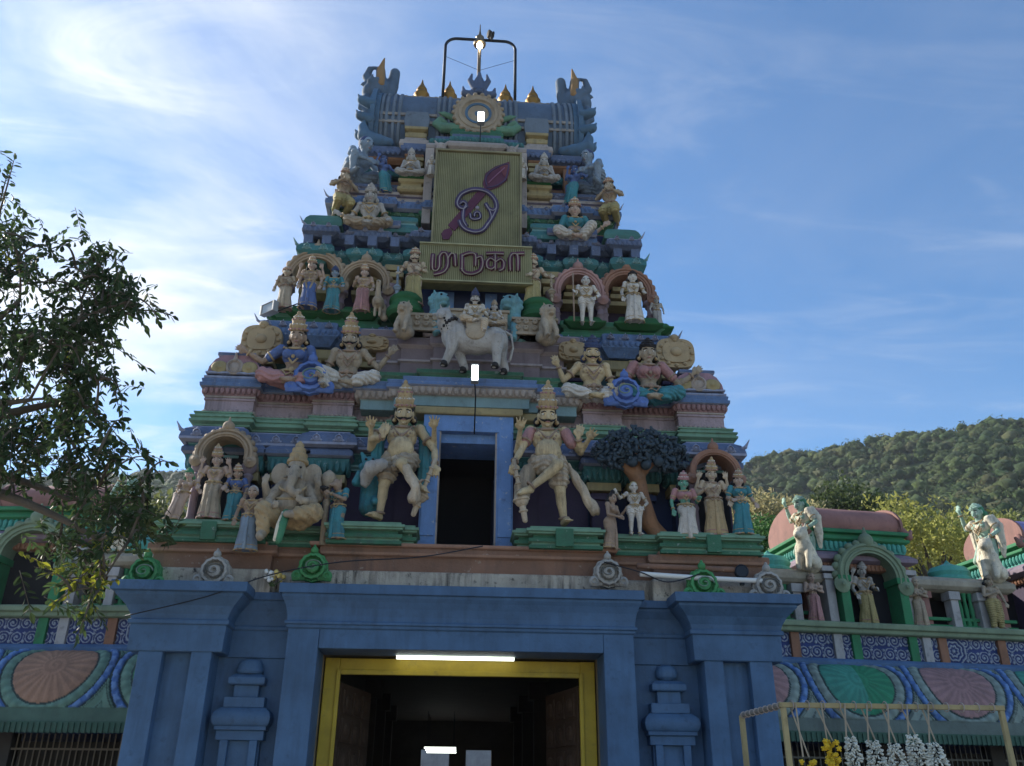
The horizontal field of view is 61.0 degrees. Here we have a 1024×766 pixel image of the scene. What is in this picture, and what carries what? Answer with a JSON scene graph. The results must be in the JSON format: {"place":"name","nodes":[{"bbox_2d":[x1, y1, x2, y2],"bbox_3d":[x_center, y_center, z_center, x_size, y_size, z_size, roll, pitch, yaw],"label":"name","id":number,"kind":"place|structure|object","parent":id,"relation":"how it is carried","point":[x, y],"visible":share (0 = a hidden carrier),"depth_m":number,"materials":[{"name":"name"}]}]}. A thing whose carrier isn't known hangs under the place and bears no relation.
{"place":"outdoors","nodes":[
{"label":"outdoors","id":0,"kind":"place"},
{"bbox_2d":[421,750,490,765],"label":"courtyard wall","id":1,"kind":"structure","parent":0,"point":[478,757],"depth_m":43.56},
{"bbox_2d":[0,0,1023,478],"label":"sky","id":2,"kind":"structure","parent":0,"point":[826,197],"materials":[{"name":"blue"}]},
{"bbox_2d":[164,427,1023,501],"bbox_3d":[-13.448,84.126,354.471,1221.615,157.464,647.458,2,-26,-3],"label":"hill","id":3,"kind":"structure","parent":0,"point":[912,464],"depth_m":368.62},
{"bbox_2d":[2,414,1023,575],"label":"forest","id":4,"kind":"object","parent":3,"relation":"on","point":[974,452],"visible":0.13,"depth_m":366.47,"materials":[{"name":"green plant"}]},
{"bbox_3d":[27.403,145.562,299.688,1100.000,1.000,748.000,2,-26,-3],"label":"ground","id":5,"kind":"structure","parent":0,"visible":0},
{"bbox_2d":[0,484,153,765],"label":"temple wing","id":6,"kind":"structure","parent":5,"relation":"on","point":[63,702],"depth_m":19.02,"materials":[{"name":"paint"}]},
{"bbox_2d":[103,471,145,552],"bbox_3d":[-9.278,3.148,20.887,0.937,1.922,0.603,23,-33,-39],"label":"roof guardian","id":7,"kind":"object","parent":6,"relation":"on","point":[122,540],"visible":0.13,"depth_m":20.75,"materials":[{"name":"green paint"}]},
{"bbox_2d":[0,150,186,648],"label":"leafy tree","id":8,"kind":"object","parent":5,"relation":"on","point":[73,401],"visible":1,"depth_m":8.80,"materials":[{"name":"green plant"}]},
{"bbox_2d":[92,477,187,537],"bbox_3d":[-16.778,11.057,35.121,6.796,13.908,7.518,-5,-26,12],"label":"tree","id":9,"kind":"object","parent":5,"relation":"on","point":[159,505],"visible":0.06,"depth_m":36.19,"materials":[{"name":"green plant"}]},
{"bbox_2d":[110,579,801,765],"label":"gateway","id":10,"kind":"object","parent":5,"relation":"on","point":[234,673],"visible":1,"depth_m":13.80,"materials":[{"name":"blue paint"}]},
{"bbox_2d":[121,548,163,579],"bbox_3d":[-5.848,2.951,13.883,0.676,0.643,0.220,2,-26,-3],"label":"scroll rosette","id":11,"kind":"object","parent":10,"relation":"on","point":[149,567],"visible":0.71,"depth_m":13.81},
{"bbox_2d":[192,548,233,580],"bbox_3d":[-4.760,2.955,13.964,0.648,0.618,0.220,2,-26,-3],"label":"scroll rosette","id":12,"kind":"object","parent":10,"relation":"on","point":[216,567],"visible":0.87,"depth_m":13.88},
{"bbox_2d":[264,569,285,586],"bbox_3d":[-3.854,3.157,14.084,0.378,0.280,0.185,2,-26,-3],"label":"flower bunch","id":13,"kind":"object","parent":10,"relation":"on","point":[272,578],"visible":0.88,"depth_m":14.04,"materials":[{"name":"white plant"}]},
{"bbox_2d":[125,545,482,616],"bbox_3d":[-3.187,3.099,13.693,5.440,1.245,0.020,2,-26,-3],"label":"cable","id":14,"kind":"object","parent":10,"relation":"attached to","point":[306,567],"visible":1,"depth_m":13.78,"materials":[{"name":"black metal"}]},
{"bbox_2d":[291,545,331,582],"bbox_3d":[-3.220,2.919,14.098,0.648,0.618,0.220,2,-26,-3],"label":"scroll rosette","id":15,"kind":"object","parent":10,"relation":"on","point":[314,574],"visible":0.92,"depth_m":13.99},
{"bbox_2d":[333,683,370,765],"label":"door leaf","id":16,"kind":"structure","parent":10,"relation":"in","point":[353,714],"depth_m":14.64,"materials":[{"name":"brown wood"}]},
{"bbox_2d":[396,655,514,660],"bbox_3d":[-0.923,4.474,14.231,1.960,0.118,0.100,2,-26,-3],"label":"tube lamp","id":17,"kind":"object","parent":10,"relation":"attached to","point":[444,657],"visible":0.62,"depth_m":14.19,"materials":[{"name":"white"}]},
{"bbox_2d":[147,58,769,600],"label":"temple tower","id":18,"kind":"structure","parent":10,"relation":"on","point":[251,424],"depth_m":16.53,"materials":[{"name":"paint"}]},
{"bbox_2d":[162,467,202,519],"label":"attendant statue","id":19,"kind":"object","parent":18,"relation":"on","point":[178,502],"visible":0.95,"depth_m":14.57,"materials":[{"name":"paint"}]},
{"bbox_2d":[195,443,232,519],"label":"deity statue","id":20,"kind":"object","parent":18,"relation":"on","point":[210,506],"visible":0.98,"depth_m":14.71,"materials":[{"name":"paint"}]},
{"bbox_2d":[221,463,248,520],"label":"attendant statue","id":21,"kind":"object","parent":18,"relation":"on","point":[236,483],"visible":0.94,"depth_m":14.62,"materials":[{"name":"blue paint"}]},
{"bbox_2d":[231,485,263,552],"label":"statue","id":22,"kind":"object","parent":18,"relation":"on","point":[246,541],"visible":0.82,"depth_m":14.20,"materials":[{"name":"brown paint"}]},
{"bbox_2d":[241,321,282,357],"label":"carved slab","id":23,"kind":"structure","parent":18,"relation":"attached to","point":[262,339],"depth_m":17.37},
{"bbox_2d":[235,311,321,390],"bbox_3d":[-4.404,-0.642,16.701,1.798,1.600,0.711,2,-26,-3],"label":"seated statue","id":24,"kind":"object","parent":18,"relation":"on","point":[295,354],"visible":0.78,"depth_m":16.63,"materials":[{"name":"blue paint"}]},
{"bbox_2d":[260,300,302,317],"bbox_3d":[-4.768,-1.550,17.877,0.915,0.240,0.301,-8,-27,17],"label":"flood lamp","id":25,"kind":"object","parent":18,"relation":"attached to","point":[270,308],"visible":1,"depth_m":17.86,"materials":[{"name":"grey"}]},
{"bbox_2d":[272,266,296,312],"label":"attendant statue","id":26,"kind":"object","parent":18,"relation":"on","point":[286,281],"visible":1,"depth_m":18.08,"materials":[{"name":"beige paint"}]},
{"bbox_2d":[254,441,323,543],"bbox_3d":[-3.671,1.837,14.630,1.122,1.923,0.820,2,-26,-3],"label":"elephant headed statue","id":27,"kind":"object","parent":18,"relation":"on","point":[293,497],"visible":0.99,"depth_m":14.37,"materials":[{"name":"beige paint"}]},
{"bbox_2d":[284,352,333,395],"bbox_3d":[-3.767,-0.194,16.338,0.919,0.875,0.222,2,-26,-3],"label":"rosette ornament","id":28,"kind":"object","parent":18,"relation":"attached to","point":[310,386],"visible":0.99,"depth_m":16.19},
{"bbox_2d":[296,255,325,309],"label":"deity statue","id":29,"kind":"object","parent":18,"relation":"on","point":[308,300],"visible":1,"depth_m":18.18,"materials":[{"name":"paint"}]},
{"bbox_2d":[319,470,336,544],"bbox_3d":[-3.132,2.086,14.646,0.280,1.305,0.280,2,-26,-3],"label":"staff post","id":30,"kind":"object","parent":18,"relation":"on","point":[328,477],"visible":0.85,"depth_m":14.63,"materials":[{"name":"beige paint"}]},
{"bbox_2d":[322,265,344,314],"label":"attendant statue","id":31,"kind":"object","parent":18,"relation":"on","point":[331,304],"visible":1,"depth_m":18.07,"materials":[{"name":"paint"}]},
{"bbox_2d":[320,477,349,539],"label":"animal headed statue","id":32,"kind":"object","parent":18,"relation":"on","point":[337,512],"visible":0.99,"depth_m":14.48,"materials":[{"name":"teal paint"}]},
{"bbox_2d":[329,167,358,218],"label":"kneeling statue","id":33,"kind":"object","parent":18,"relation":"on","point":[345,185],"visible":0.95,"depth_m":19.95,"materials":[{"name":"beige paint"}]},
{"bbox_2d":[315,312,398,388],"bbox_3d":[-2.966,-0.568,16.741,1.554,1.725,0.772,2,-26,-3],"label":"seated statue","id":34,"kind":"object","parent":18,"relation":"on","point":[348,359],"visible":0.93,"depth_m":16.70,"materials":[{"name":"beige paint"}]},
{"bbox_2d":[340,136,379,183],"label":"crouching statue","id":35,"kind":"object","parent":18,"relation":"on","point":[357,163],"visible":0.77,"depth_m":20.85,"materials":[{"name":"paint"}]},
{"bbox_2d":[333,182,392,229],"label":"seated statue","id":36,"kind":"object","parent":18,"relation":"on","point":[368,208],"visible":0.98,"depth_m":19.52,"materials":[{"name":"grey paint"}]},
{"bbox_2d":[352,263,374,313],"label":"deity statue","id":37,"kind":"object","parent":18,"relation":"on","point":[363,280],"visible":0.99,"depth_m":18.18,"materials":[{"name":"paint"}]},
{"bbox_2d":[352,452,377,517],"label":"beast statue","id":38,"kind":"object","parent":18,"relation":"on","point":[368,500],"visible":0.56,"depth_m":15.07,"materials":[{"name":"teal paint"}]},
{"bbox_2d":[355,333,388,352],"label":"carved slab","id":39,"kind":"structure","parent":18,"relation":"attached to","point":[372,343],"depth_m":17.45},
{"bbox_2d":[372,280,387,320],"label":"peacock statue","id":40,"kind":"object","parent":18,"relation":"on","point":[379,305],"visible":0.97,"depth_m":17.97,"materials":[{"name":"beige paint"}]},
{"bbox_2d":[374,153,394,192],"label":"dancer statue","id":41,"kind":"object","parent":18,"relation":"on","point":[384,177],"visible":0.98,"depth_m":20.55,"materials":[{"name":"blue paint"}]},
{"bbox_2d":[360,380,440,520],"bbox_3d":[-1.922,1.147,15.221,1.388,2.535,0.878,2,-26,-3],"label":"guardian statue","id":42,"kind":"object","parent":18,"relation":"on","point":[386,467],"depth_m":15.12,"materials":[{"name":"paint"}]},
{"bbox_2d":[392,300,414,339],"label":"lion statue","id":43,"kind":"object","parent":18,"relation":"on","point":[403,329],"visible":1,"depth_m":17.20,"materials":[{"name":"beige paint"}]},
{"bbox_2d":[394,147,425,176],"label":"meditating statue","id":44,"kind":"object","parent":18,"relation":"on","point":[410,163],"visible":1,"depth_m":20.52,"materials":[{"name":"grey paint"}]},
{"bbox_2d":[393,247,427,307],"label":"guard statue","id":45,"kind":"object","parent":18,"relation":"on","point":[413,281],"visible":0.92,"depth_m":18.34,"materials":[{"name":"beige paint"}]},
{"bbox_2d":[411,312,440,336],"bbox_3d":[-1.751,-1.122,17.695,0.950,0.400,0.552,2,-26,-3],"label":"carved bench","id":46,"kind":"object","parent":18,"relation":"on","point":[422,323],"visible":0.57,"depth_m":17.47,"materials":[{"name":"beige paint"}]},
{"bbox_2d":[428,290,449,335],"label":"lion statue","id":47,"kind":"object","parent":18,"relation":"on","point":[436,300],"visible":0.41,"depth_m":17.80,"materials":[{"name":"paint"}]},
{"bbox_2d":[432,305,513,374],"bbox_3d":[-0.759,-0.886,16.724,1.615,1.401,0.639,2,-26,-3],"label":"bull statue","id":48,"kind":"object","parent":18,"relation":"attached to","point":[460,340],"visible":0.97,"depth_m":16.55,"materials":[{"name":"grey paint"}]},
{"bbox_2d":[459,287,488,331],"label":"rider statue","id":49,"kind":"object","parent":48,"relation":"on","point":[474,310],"visible":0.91,"depth_m":16.84,"materials":[{"name":"paint"}]},
{"bbox_2d":[485,299,507,326],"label":"rider statue","id":50,"kind":"object","parent":48,"relation":"on","point":[495,313],"visible":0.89,"depth_m":16.89,"materials":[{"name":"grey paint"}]},
{"bbox_2d":[471,364,478,433],"bbox_3d":[-0.698,0.296,15.962,0.144,1.135,0.662,2,-26,-3],"label":"flood lamp","id":51,"kind":"object","parent":18,"relation":"attached to","point":[474,374],"visible":1,"depth_m":15.87,"materials":[{"name":"grey"}]},
{"bbox_2d":[419,148,532,292],"bbox_3d":[-0.801,-3.625,19.701,2.440,3.800,1.117,2,-26,-3],"label":"electric sign","id":52,"kind":"object","parent":18,"relation":"attached to","point":[476,234],"visible":1,"depth_m":19.44,"materials":[{"name":"beige metal"}]},
{"bbox_2d":[441,37,516,100],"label":"pipe arch","id":53,"kind":"structure","parent":18,"relation":"on","point":[485,40],"depth_m":24.53,"materials":[{"name":"black metal"}]},
{"bbox_2d":[473,24,485,73],"bbox_3d":[-0.910,-9.267,24.334,0.351,2.076,0.360,-16,-30,31],"label":"lamp","id":54,"kind":"object","parent":18,"relation":"on","point":[479,43],"visible":0.96,"depth_m":24.30,"materials":[{"name":"glass"}]},
{"bbox_2d":[450,308,509,335],"bbox_3d":[-0.777,-1.134,17.885,1.423,0.600,0.552,2,-26,-3],"label":"carved bench","id":55,"kind":"object","parent":18,"relation":"on","point":[459,311],"visible":0.06,"depth_m":17.76,"materials":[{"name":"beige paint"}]},
{"bbox_2d":[500,293,526,341],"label":"lion statue","id":56,"kind":"object","parent":18,"relation":"attached to","point":[513,304],"visible":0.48,"depth_m":17.84,"materials":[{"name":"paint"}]},
{"bbox_2d":[511,316,557,342],"bbox_3d":[0.449,-1.042,17.824,0.950,0.400,0.552,2,-26,-3],"label":"carved bench","id":57,"kind":"object","parent":18,"relation":"on","point":[527,328],"visible":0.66,"depth_m":17.61,"materials":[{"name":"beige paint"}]},
{"bbox_2d":[523,253,555,301],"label":"guard statue","id":58,"kind":"object","parent":18,"relation":"on","point":[534,290],"visible":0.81,"depth_m":18.59,"materials":[{"name":"beige paint"}]},
{"bbox_2d":[528,152,560,183],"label":"meditating statue","id":59,"kind":"object","parent":18,"relation":"on","point":[543,169],"visible":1,"depth_m":20.71,"materials":[{"name":"grey paint"}]},
{"bbox_2d":[536,303,559,345],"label":"lion statue","id":60,"kind":"object","parent":18,"relation":"on","point":[547,334],"visible":1,"depth_m":17.37,"materials":[{"name":"beige paint"}]},
{"bbox_2d":[508,380,599,526],"bbox_3d":[0.736,1.221,15.368,1.624,2.687,0.789,2,-26,-3],"label":"guardian statue","id":61,"kind":"object","parent":18,"relation":"on","point":[547,460],"depth_m":15.26,"materials":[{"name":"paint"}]},
{"bbox_2d":[558,338,584,363],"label":"carved slab","id":62,"kind":"structure","parent":18,"relation":"attached to","point":[571,351],"depth_m":17.67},
{"bbox_2d":[564,165,587,204],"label":"dancer statue","id":63,"kind":"object","parent":18,"relation":"on","point":[571,189],"visible":0.92,"depth_m":20.82,"materials":[{"name":"blue paint"}]},
{"bbox_2d":[553,196,610,240],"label":"seated statue","id":64,"kind":"object","parent":18,"relation":"on","point":[576,221],"visible":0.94,"depth_m":19.79,"materials":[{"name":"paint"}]},
{"bbox_2d":[550,334,618,404],"bbox_3d":[1.489,-0.285,16.962,1.493,1.455,0.732,2,-26,-3],"label":"seated statue","id":65,"kind":"object","parent":18,"relation":"on","point":[592,374],"visible":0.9,"depth_m":16.94,"materials":[{"name":"paint"}]},
{"bbox_2d":[572,272,600,325],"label":"ascetic statue","id":66,"kind":"object","parent":18,"relation":"on","point":[586,298],"visible":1,"depth_m":18.46,"materials":[{"name":"white paint"}]},
{"bbox_2d":[567,149,606,194],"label":"crouching statue","id":67,"kind":"object","parent":18,"relation":"on","point":[595,178],"visible":0.76,"depth_m":21.19,"materials":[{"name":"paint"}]},
{"bbox_2d":[595,177,623,225],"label":"kneeling statue","id":68,"kind":"object","parent":18,"relation":"on","point":[608,194],"visible":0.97,"depth_m":20.36,"materials":[{"name":"beige paint"}]},
{"bbox_2d":[603,490,625,550],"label":"old woman statue","id":69,"kind":"object","parent":18,"relation":"on","point":[610,528],"visible":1,"depth_m":14.75,"materials":[{"name":"brown paint"}]},
{"bbox_2d":[603,369,648,409],"bbox_3d":[2.161,0.095,16.652,0.865,0.824,0.221,2,-26,-3],"label":"rosette ornament","id":70,"kind":"object","parent":18,"relation":"attached to","point":[624,399],"visible":1,"depth_m":16.51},
{"bbox_2d":[613,481,648,535],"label":"boy statue","id":71,"kind":"object","parent":18,"relation":"on","point":[634,507],"visible":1,"depth_m":15.12,"materials":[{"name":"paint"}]},
{"bbox_2d":[620,270,646,323],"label":"deity statue","id":72,"kind":"object","parent":18,"relation":"on","point":[634,310],"visible":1,"depth_m":18.48,"materials":[{"name":"white paint"}]},
{"bbox_2d":[590,424,689,534],"bbox_3d":[2.313,1.799,15.541,1.821,2.218,0.649,2,-26,-3],"label":"tree sculpture","id":73,"kind":"object","parent":18,"relation":"on","point":[639,458],"visible":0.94,"depth_m":15.62,"materials":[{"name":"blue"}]},
{"bbox_2d":[649,295,664,322],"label":"attendant statue","id":74,"kind":"object","parent":18,"relation":"on","point":[656,310],"visible":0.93,"depth_m":18.95,"materials":[{"name":"grey paint"}]},
{"bbox_2d":[619,337,702,405],"bbox_3d":[2.893,-0.236,17.060,1.758,1.428,0.720,2,-26,-3],"label":"seated statue","id":75,"kind":"object","parent":18,"relation":"on","point":[647,372],"visible":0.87,"depth_m":17.00,"materials":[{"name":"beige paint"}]},
{"bbox_2d":[655,334,694,370],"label":"carved slab","id":76,"kind":"structure","parent":18,"relation":"attached to","point":[674,352],"depth_m":17.87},
{"bbox_2d":[670,470,701,539],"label":"attendant statue","id":77,"kind":"object","parent":18,"relation":"on","point":[686,509],"visible":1,"depth_m":15.08,"materials":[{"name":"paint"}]},
{"bbox_2d":[636,563,735,572],"bbox_3d":[2.927,3.092,14.539,1.694,0.127,0.100,2,-26,-3],"label":"pipe","id":78,"kind":"object","parent":18,"relation":"on","point":[682,567],"visible":0.97,"depth_m":14.50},
{"bbox_2d":[694,457,733,534],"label":"deity statue","id":79,"kind":"object","parent":18,"relation":"on","point":[715,521],"visible":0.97,"depth_m":15.22,"materials":[{"name":"beige paint"}]},
{"bbox_2d":[726,468,759,534],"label":"attendant statue","id":80,"kind":"object","parent":18,"relation":"on","point":[742,524],"visible":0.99,"depth_m":15.16,"materials":[{"name":"paint"}]},
{"bbox_2d":[546,686,580,765],"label":"door leaf","id":81,"kind":"structure","parent":10,"relation":"in","point":[562,708],"depth_m":14.87,"materials":[{"name":"brown wood"}]},
{"bbox_2d":[589,551,627,588],"bbox_3d":[1.587,3.079,14.387,0.648,0.618,0.220,2,-26,-3],"label":"scroll rosette","id":82,"kind":"object","parent":10,"relation":"on","point":[606,576],"visible":1,"depth_m":14.28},
{"bbox_2d":[683,560,725,592],"bbox_3d":[3.163,3.264,14.419,0.702,0.669,0.220,2,-26,-3],"label":"scroll rosette","id":83,"kind":"object","parent":10,"relation":"on","point":[704,583],"visible":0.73,"depth_m":14.34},
{"bbox_2d":[639,571,762,583],"bbox_3d":[3.132,3.220,14.404,2.048,0.159,0.090,2,-26,-3],"label":"pipe","id":84,"kind":"object","parent":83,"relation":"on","point":[697,577],"visible":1,"depth_m":14.37,"materials":[{"name":"grey"}]},
{"bbox_2d":[749,562,789,593],"bbox_3d":[4.256,3.311,14.480,0.702,0.669,0.220,2,-26,-3],"label":"scroll rosette","id":85,"kind":"object","parent":10,"relation":"on","point":[772,583],"visible":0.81,"depth_m":14.40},
{"bbox_2d":[365,680,546,765],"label":"pillared hall","id":86,"kind":"structure","parent":5,"relation":"on","point":[504,723],"depth_m":31.14,"materials":[{"name":"black"}]},
{"bbox_2d":[750,512,775,551],"bbox_3d":[10.661,11.695,35.090,4.411,13.135,5.090,-17,-31,33],"label":"tree","id":87,"kind":"object","parent":5,"relation":"on","point":[762,528],"visible":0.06,"depth_m":36.13,"materials":[{"name":"green plant"}]},
{"bbox_2d":[731,486,827,547],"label":"tree","id":88,"kind":"object","parent":5,"relation":"on","point":[763,509],"visible":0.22,"depth_m":42.32,"materials":[{"name":"green plant"}]},
{"bbox_2d":[809,470,899,511],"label":"tree","id":89,"kind":"object","parent":5,"relation":"on","point":[832,497],"visible":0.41,"depth_m":65.24,"materials":[{"name":"green plant"}]},
{"bbox_2d":[739,700,1016,765],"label":"garland stall","id":90,"kind":"object","parent":5,"relation":"on","point":[783,706],"visible":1,"depth_m":9.69,"materials":[{"name":"beige"}]},
{"bbox_2d":[790,703,816,765],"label":"marigold bunch","id":91,"kind":"object","parent":90,"relation":"hanging from","point":[813,762],"visible":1,"depth_m":9.46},
{"bbox_2d":[816,703,841,765],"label":"marigold bunch","id":92,"kind":"object","parent":90,"relation":"hanging from","point":[830,760],"visible":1,"depth_m":9.45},
{"bbox_2d":[839,703,863,765],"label":"jasmine garland","id":93,"kind":"object","parent":90,"relation":"hanging from","point":[847,747],"visible":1,"depth_m":9.47},
{"bbox_2d":[861,704,888,765],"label":"jasmine garland","id":94,"kind":"object","parent":90,"relation":"hanging from","point":[874,745],"visible":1,"depth_m":9.49},
{"bbox_2d":[882,704,908,765],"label":"jasmine garland","id":95,"kind":"object","parent":90,"relation":"hanging from","point":[893,749],"visible":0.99,"depth_m":9.49},
{"bbox_2d":[901,704,931,765],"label":"jasmine garland","id":96,"kind":"object","parent":90,"relation":"hanging from","point":[911,755],"visible":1,"depth_m":9.52},
{"bbox_2d":[922,705,950,765],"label":"jasmine garland","id":97,"kind":"object","parent":90,"relation":"hanging from","point":[942,755],"visible":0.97,"depth_m":9.52},
{"bbox_2d":[762,505,1023,765],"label":"temple wing","id":98,"kind":"structure","parent":5,"relation":"on","point":[958,650],"depth_m":20.73,"materials":[{"name":"paint"}]},
{"bbox_2d":[782,495,822,554],"bbox_3d":[7.403,3.795,22.012,0.667,2.034,0.991,9,-27,-17],"label":"roof guardian","id":99,"kind":"object","parent":98,"relation":"on","point":[806,513],"visible":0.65,"depth_m":21.95,"materials":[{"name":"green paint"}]},
{"bbox_2d":[793,523,821,573],"bbox_3d":[7.243,4.079,21.462,0.831,1.200,0.587,23,-33,-39],"label":"roof beast","id":100,"kind":"object","parent":98,"relation":"on","point":[808,559],"visible":0.98,"depth_m":21.27,"materials":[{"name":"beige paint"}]},
{"bbox_2d":[803,572,824,620],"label":"folded arm statue","id":101,"kind":"object","parent":98,"relation":"on","point":[814,602],"visible":0.95,"depth_m":20.85,"materials":[{"name":"paint"}]},
{"bbox_2d":[850,561,879,622],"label":"niche statue","id":102,"kind":"object","parent":98,"relation":"on","point":[865,598],"visible":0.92,"depth_m":21.26,"materials":[{"name":"grey paint"}]},
{"bbox_2d":[909,578,929,624],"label":"folded arm statue","id":103,"kind":"object","parent":98,"relation":"on","point":[920,612],"visible":0.94,"depth_m":21.25,"materials":[{"name":"beige paint"}]},
{"bbox_2d":[956,503,1010,580],"bbox_3d":[12.411,4.172,22.853,0.707,2.156,1.051,9,-27,-17],"label":"roof guardian","id":104,"kind":"object","parent":98,"relation":"on","point":[978,527],"visible":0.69,"depth_m":22.80,"materials":[{"name":"green paint"}]},
{"bbox_2d":[978,535,1008,582],"bbox_3d":[12.254,4.511,22.278,0.831,1.200,0.587,23,-33,-39],"label":"roof beast","id":105,"kind":"object","parent":98,"relation":"on","point":[993,566],"visible":0.96,"depth_m":22.09,"materials":[{"name":"beige paint"}]},
{"bbox_2d":[981,574,1008,628],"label":"folded arm statue","id":106,"kind":"object","parent":98,"relation":"on","point":[993,605],"visible":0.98,"depth_m":21.63,"materials":[{"name":"beige paint"}]},
{"bbox_2d":[848,490,993,576],"bbox_3d":[17.969,11.370,36.030,6.810,14.648,6.976,2,-26,-3],"label":"tree","id":107,"kind":"object","parent":5,"relation":"on","point":[934,539],"visible":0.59,"depth_m":36.95,"materials":[{"name":"green plant"}]},
{"bbox_2d":[909,508,1023,575],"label":"tree","id":108,"kind":"object","parent":5,"relation":"on","point":[1008,515],"visible":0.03,"depth_m":50.66,"materials":[{"name":"green plant"}]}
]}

